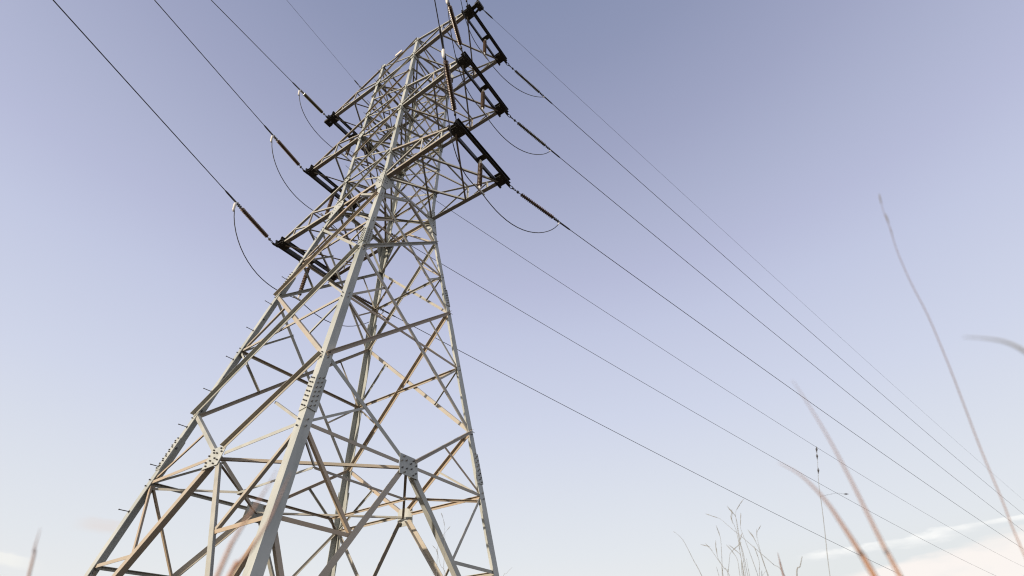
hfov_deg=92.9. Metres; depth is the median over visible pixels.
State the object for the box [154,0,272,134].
conductor
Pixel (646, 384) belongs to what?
conductor
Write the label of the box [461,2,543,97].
jumper cable
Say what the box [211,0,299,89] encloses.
conductor
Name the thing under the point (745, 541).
grass stalk
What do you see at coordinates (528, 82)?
tension insulator
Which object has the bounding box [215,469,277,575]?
dry grass
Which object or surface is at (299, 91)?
jumper cable
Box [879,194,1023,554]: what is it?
grass stalk
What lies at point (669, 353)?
conductor
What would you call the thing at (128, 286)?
sky
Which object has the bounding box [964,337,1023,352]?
dry grass
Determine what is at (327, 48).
earth wire
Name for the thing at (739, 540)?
grass stalk
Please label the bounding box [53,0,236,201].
conductor
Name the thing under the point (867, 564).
dry grass
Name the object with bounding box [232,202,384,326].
jumper cable
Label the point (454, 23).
tension insulator
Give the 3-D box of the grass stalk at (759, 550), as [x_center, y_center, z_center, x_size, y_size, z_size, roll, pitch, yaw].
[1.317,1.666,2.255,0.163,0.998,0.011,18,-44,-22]
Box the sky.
[0,0,1023,575]
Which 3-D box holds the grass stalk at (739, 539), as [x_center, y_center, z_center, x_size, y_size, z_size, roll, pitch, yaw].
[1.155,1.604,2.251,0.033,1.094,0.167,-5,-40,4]
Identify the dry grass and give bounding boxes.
[27,528,40,575]
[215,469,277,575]
[227,472,290,575]
[778,555,783,575]
[779,463,876,575]
[792,380,901,575]
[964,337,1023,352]
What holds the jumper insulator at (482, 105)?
hanging from the lattice pylon
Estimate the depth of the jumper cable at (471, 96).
14.04 m
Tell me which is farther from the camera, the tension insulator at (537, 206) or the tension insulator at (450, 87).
the tension insulator at (537, 206)
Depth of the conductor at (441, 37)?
10.22 m
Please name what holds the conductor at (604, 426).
attached to the tension insulator at (366, 301)
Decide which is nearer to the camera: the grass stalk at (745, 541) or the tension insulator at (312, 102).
the grass stalk at (745, 541)
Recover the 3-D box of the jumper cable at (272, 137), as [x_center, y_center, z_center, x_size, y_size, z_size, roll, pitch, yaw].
[-6.442,-3.011,17.699,0.547,1.525,6.001,-22,-44,23]
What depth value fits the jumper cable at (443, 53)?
11.29 m
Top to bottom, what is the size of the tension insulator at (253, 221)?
0.276 m
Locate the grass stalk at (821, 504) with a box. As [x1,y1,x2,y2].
[816,447,846,574]
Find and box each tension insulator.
[237,202,275,245]
[274,135,305,172]
[301,90,328,117]
[336,286,383,310]
[444,53,458,124]
[448,0,464,56]
[506,62,543,95]
[507,114,549,149]
[509,185,558,222]
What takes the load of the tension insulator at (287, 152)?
attached to the lattice pylon
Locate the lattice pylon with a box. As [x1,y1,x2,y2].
[84,0,510,575]
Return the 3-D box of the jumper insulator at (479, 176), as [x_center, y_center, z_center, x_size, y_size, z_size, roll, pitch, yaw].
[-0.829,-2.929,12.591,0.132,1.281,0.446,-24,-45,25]
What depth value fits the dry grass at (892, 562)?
0.45 m
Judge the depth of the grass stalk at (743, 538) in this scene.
2.73 m
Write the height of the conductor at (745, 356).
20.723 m
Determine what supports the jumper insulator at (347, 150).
hanging from the lattice pylon
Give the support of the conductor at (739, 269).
attached to the tension insulator at (528, 82)
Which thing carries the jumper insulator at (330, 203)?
hanging from the lattice pylon
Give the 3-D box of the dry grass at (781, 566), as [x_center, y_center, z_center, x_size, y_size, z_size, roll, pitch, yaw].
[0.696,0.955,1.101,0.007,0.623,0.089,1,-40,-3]
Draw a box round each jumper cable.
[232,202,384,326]
[270,135,357,242]
[298,89,402,184]
[441,49,559,232]
[445,0,550,154]
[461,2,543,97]
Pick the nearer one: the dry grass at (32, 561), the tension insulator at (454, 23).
the dry grass at (32, 561)
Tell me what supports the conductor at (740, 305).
attached to the tension insulator at (531, 134)
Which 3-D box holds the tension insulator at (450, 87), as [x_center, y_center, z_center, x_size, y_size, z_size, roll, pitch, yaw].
[-1.427,-4.610,11.360,0.132,0.273,1.977,-3,-40,2]
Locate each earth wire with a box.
[289,3,360,86]
[480,6,1019,496]
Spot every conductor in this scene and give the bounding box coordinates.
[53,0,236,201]
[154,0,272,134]
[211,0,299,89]
[384,310,902,575]
[401,240,986,571]
[415,187,993,551]
[434,0,444,48]
[543,96,1022,513]
[550,149,1021,529]
[559,221,1022,548]
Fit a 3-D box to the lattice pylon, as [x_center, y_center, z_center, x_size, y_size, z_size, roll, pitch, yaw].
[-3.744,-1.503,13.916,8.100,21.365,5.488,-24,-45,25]
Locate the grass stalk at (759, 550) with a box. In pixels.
[748,530,768,575]
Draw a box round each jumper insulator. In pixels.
[293,263,309,300]
[320,195,334,215]
[342,136,352,159]
[474,159,484,194]
[478,89,486,115]
[481,39,488,59]
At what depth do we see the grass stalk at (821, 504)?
2.38 m
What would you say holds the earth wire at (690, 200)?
attached to the lattice pylon
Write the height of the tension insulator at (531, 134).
0.214 m
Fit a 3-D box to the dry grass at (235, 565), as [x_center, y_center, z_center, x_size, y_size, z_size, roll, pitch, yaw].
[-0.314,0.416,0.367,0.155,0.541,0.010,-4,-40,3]
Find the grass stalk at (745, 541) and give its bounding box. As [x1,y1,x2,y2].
[740,515,757,574]
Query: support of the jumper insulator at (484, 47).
hanging from the lattice pylon
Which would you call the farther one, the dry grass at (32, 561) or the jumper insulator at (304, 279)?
the jumper insulator at (304, 279)

